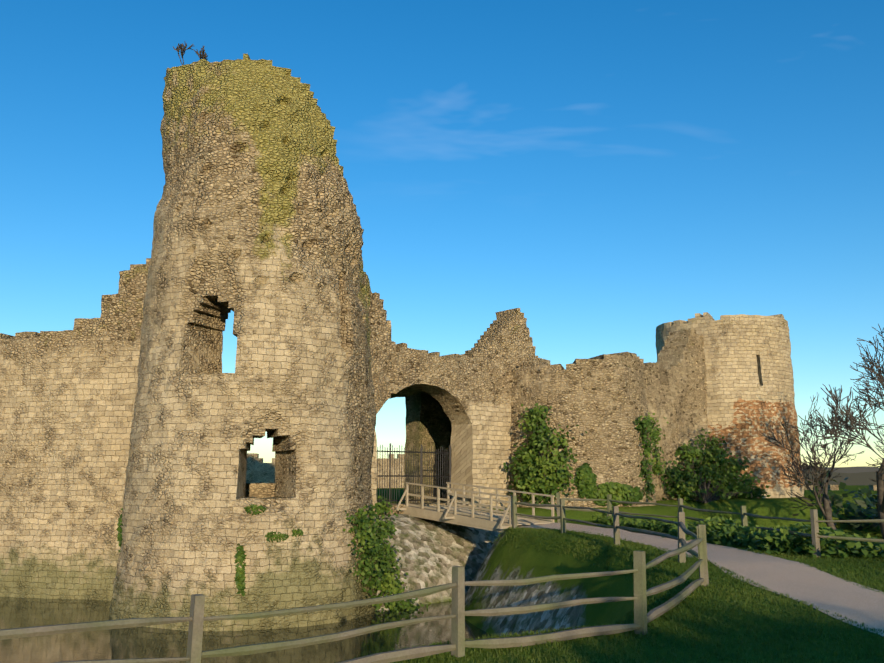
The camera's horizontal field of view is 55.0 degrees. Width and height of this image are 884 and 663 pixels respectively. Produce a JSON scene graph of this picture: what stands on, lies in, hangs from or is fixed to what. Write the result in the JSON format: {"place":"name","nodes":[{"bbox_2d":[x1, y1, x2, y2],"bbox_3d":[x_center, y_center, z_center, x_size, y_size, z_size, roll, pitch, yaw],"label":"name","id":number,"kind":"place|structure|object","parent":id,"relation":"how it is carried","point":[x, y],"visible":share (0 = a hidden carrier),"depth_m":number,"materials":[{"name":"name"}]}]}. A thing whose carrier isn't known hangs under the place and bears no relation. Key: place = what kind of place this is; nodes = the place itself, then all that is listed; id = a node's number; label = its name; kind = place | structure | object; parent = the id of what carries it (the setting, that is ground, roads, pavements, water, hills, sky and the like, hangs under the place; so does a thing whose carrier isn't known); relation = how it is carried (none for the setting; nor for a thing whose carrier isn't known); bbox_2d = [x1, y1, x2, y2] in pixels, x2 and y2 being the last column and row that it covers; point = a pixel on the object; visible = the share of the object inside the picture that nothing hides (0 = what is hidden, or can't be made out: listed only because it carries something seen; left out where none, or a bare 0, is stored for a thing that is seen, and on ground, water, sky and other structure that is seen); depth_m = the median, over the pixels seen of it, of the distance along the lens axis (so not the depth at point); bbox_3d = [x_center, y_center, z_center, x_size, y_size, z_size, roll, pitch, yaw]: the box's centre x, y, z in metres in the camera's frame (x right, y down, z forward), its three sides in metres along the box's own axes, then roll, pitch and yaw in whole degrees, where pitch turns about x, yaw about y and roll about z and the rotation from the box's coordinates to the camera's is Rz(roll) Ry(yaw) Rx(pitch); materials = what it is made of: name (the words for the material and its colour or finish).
{"place":"outdoors","nodes":[
{"label":"outdoors","id":0,"kind":"place"},
{"bbox_2d":[0,597,490,662],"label":"moat water","id":1,"kind":"structure","parent":0,"point":[123,643],"depth_m":27.82,"materials":[{"name":"brown liquid"}]},
{"bbox_2d":[404,392,451,502],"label":"gate passage wall","id":2,"kind":"structure","parent":0,"point":[428,424],"depth_m":49.28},
{"bbox_2d":[0,0,883,467],"label":"sky","id":3,"kind":"structure","parent":0,"point":[608,173],"materials":[{"name":"blue"}]},
{"bbox_2d":[374,485,883,662],"bbox_3d":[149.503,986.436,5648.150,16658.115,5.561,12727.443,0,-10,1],"label":"terrain","id":4,"kind":"structure","parent":0,"point":[430,553],"depth_m":28.44,"materials":[{"name":"green plant"}]},
{"bbox_2d":[0,258,150,600],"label":"curtain wall","id":5,"kind":"structure","parent":4,"relation":"on","point":[67,399],"depth_m":38.29,"materials":[{"name":"stone"}]},
{"bbox_2d":[109,54,376,630],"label":"gatehouse tower","id":6,"kind":"structure","parent":4,"relation":"on","point":[258,230],"depth_m":32.17,"materials":[{"name":"stone"}]},
{"bbox_2d":[116,508,246,595],"bbox_3d":[-11.223,8.350,32.660,2.285,2.772,10.536,9,-14,-43],"label":"ivy","id":7,"kind":"object","parent":6,"relation":"on","point":[240,577],"visible":0.79,"depth_m":29.59,"materials":[{"name":"green plant"}]},
{"bbox_2d":[173,43,193,64],"bbox_3d":[-11.000,-11.578,36.151,0.787,1.712,0.869,7,-12,-36],"label":"shrub","id":8,"kind":"object","parent":6,"relation":"on","point":[182,48],"visible":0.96,"depth_m":36.20,"materials":[{"name":"brown plant"}]},
{"bbox_2d":[194,46,207,59],"bbox_3d":[-9.891,-11.236,34.959,0.538,1.031,0.685,-2,-10,12],"label":"shrub","id":9,"kind":"object","parent":6,"relation":"on","point":[204,56],"visible":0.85,"depth_m":34.90,"materials":[{"name":"brown plant"}]},
{"bbox_2d":[244,504,302,542],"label":"wall plants","id":10,"kind":"object","parent":6,"relation":"attached to","point":[270,536],"visible":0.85,"depth_m":30.18,"materials":[{"name":"green plant"}]},
{"bbox_2d":[246,453,404,487],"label":"distant wall","id":11,"kind":"structure","parent":4,"relation":"on","point":[258,470],"depth_m":108.57,"materials":[{"name":"stone"}]},
{"bbox_2d":[0,526,708,662],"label":"fence","id":12,"kind":"object","parent":4,"relation":"on","point":[643,618],"visible":0.9,"depth_m":11.98,"materials":[{"name":"brown wood"}]},
{"bbox_2d":[343,488,427,612],"bbox_3d":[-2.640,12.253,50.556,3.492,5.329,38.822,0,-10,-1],"label":"ivy on moat bank","id":13,"kind":"object","parent":4,"relation":"on","point":[384,564],"visible":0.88,"depth_m":33.77,"materials":[{"name":"green plant"}]},
{"bbox_2d":[368,292,537,516],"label":"gateway wall","id":14,"kind":"structure","parent":4,"relation":"on","point":[469,391],"depth_m":44.00,"materials":[{"name":"stone"}]},
{"bbox_2d":[389,387,423,398],"bbox_3d":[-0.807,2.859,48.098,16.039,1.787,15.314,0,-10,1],"label":"gate passage vault","id":15,"kind":"object","parent":14,"relation":"attached to","point":[407,391],"visible":0.02,"depth_m":47.70,"materials":[{"name":"brown stone"}]},
{"bbox_2d":[377,443,450,502],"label":"iron gate","id":16,"kind":"structure","parent":14,"relation":"attached to","point":[421,475],"depth_m":42.77,"materials":[{"name":"black metal"}]},
{"bbox_2d":[396,482,556,532],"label":"wooden bridge","id":17,"kind":"structure","parent":4,"relation":"on","point":[486,519],"depth_m":37.72,"materials":[{"name":"brown wood"}]},
{"bbox_2d":[510,352,655,507],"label":"wall","id":18,"kind":"structure","parent":4,"relation":"on","point":[601,400],"depth_m":44.35,"materials":[{"name":"stone"}]},
{"bbox_2d":[503,403,586,504],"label":"ivy","id":19,"kind":"object","parent":18,"relation":"attached to","point":[524,467],"depth_m":43.11,"materials":[{"name":"green plant"}]},
{"bbox_2d":[327,556,883,662],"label":"lawn grass","id":20,"kind":"structure","parent":4,"relation":"on","point":[629,615],"depth_m":13.45,"materials":[{"name":"green plant"}]},
{"bbox_2d":[574,463,643,506],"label":"shrub","id":21,"kind":"object","parent":4,"relation":"on","point":[586,488],"visible":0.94,"depth_m":43.12,"materials":[{"name":"green plant"}]},
{"bbox_2d":[512,496,708,586],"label":"wooden fence","id":22,"kind":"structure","parent":4,"relation":"on","point":[683,530],"depth_m":26.48,"materials":[{"name":"brown wood"}]},
{"bbox_2d":[592,513,700,534],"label":"weeds","id":23,"kind":"object","parent":4,"relation":"on","point":[657,525],"visible":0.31,"depth_m":33.58,"materials":[{"name":"green plant"}]},
{"bbox_2d":[643,329,708,500],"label":"curtain wall","id":24,"kind":"structure","parent":4,"relation":"on","point":[675,384],"depth_m":55.11,"materials":[{"name":"stone"}]},
{"bbox_2d":[493,521,880,570],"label":"lawn grass","id":25,"kind":"structure","parent":4,"relation":"on","point":[628,544],"depth_m":27.39,"materials":[{"name":"green plant"}]},
{"bbox_2d":[659,429,770,505],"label":"bush","id":26,"kind":"object","parent":4,"relation":"on","point":[689,483],"depth_m":53.58,"materials":[{"name":"green plant"}]},
{"bbox_2d":[556,493,883,557],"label":"wooden fence","id":27,"kind":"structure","parent":4,"relation":"on","point":[814,535],"depth_m":27.77,"materials":[{"name":"brown wood"}]},
{"bbox_2d":[656,312,804,497],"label":"tower","id":28,"kind":"structure","parent":4,"relation":"on","point":[750,394],"depth_m":56.78,"materials":[{"name":"stone"}]},
{"bbox_2d":[662,516,883,559],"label":"fence weeds","id":29,"kind":"object","parent":4,"relation":"on","point":[783,539],"visible":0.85,"depth_m":24.51,"materials":[{"name":"green plant"}]},
{"bbox_2d":[760,384,878,548],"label":"bare tree","id":30,"kind":"object","parent":4,"relation":"on","point":[826,510],"visible":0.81,"depth_m":41.71,"materials":[{"name":"brown plant"}]},
{"bbox_2d":[799,394,863,493],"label":"bare tree","id":31,"kind":"object","parent":4,"relation":"on","point":[840,415],"visible":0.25,"depth_m":66.67,"materials":[{"name":"brown plant"}]},
{"bbox_2d":[793,466,879,531],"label":"scrub","id":32,"kind":"object","parent":4,"relation":"on","point":[870,500],"visible":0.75,"depth_m":50.78,"materials":[{"name":"green plant"}]},
{"bbox_2d":[802,466,878,472],"bbox_3d":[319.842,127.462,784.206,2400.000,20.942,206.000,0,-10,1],"label":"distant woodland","id":33,"kind":"object","parent":4,"relation":"on","point":[857,469],"depth_m":775.04,"materials":[{"name":"grey"}]},
{"bbox_2d":[804,485,876,489],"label":"roman outer wall","id":34,"kind":"structure","parent":4,"relation":"on","point":[836,487],"depth_m":87.72,"materials":[{"name":"stone"}]},
{"bbox_2d":[798,324,883,538],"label":"bare tree","id":35,"kind":"object","parent":4,"relation":"on","point":[880,484],"visible":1,"depth_m":37.83,"materials":[{"name":"brown plant"}]},
{"bbox_2d":[804,470,883,484],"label":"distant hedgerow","id":36,"kind":"object","parent":4,"relation":"on","point":[860,478],"visible":0.17,"depth_m":160.37,"materials":[{"name":"grey"}]},
{"bbox_2d":[853,338,883,481],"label":"bare tree","id":37,"kind":"object","parent":4,"relation":"on","point":[877,384],"visible":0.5,"depth_m":45.59,"materials":[{"name":"brown plant"}]},
{"bbox_2d":[633,413,668,500],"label":"ivy","id":38,"kind":"object","parent":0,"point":[654,434],"visible":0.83,"depth_m":45.00,"materials":[{"name":"green plant"}]},
{"bbox_2d":[518,523,883,635],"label":"gravel path","id":39,"kind":"structure","parent":0,"point":[824,591],"depth_m":19.02,"materials":[{"name":"grey gravel"}]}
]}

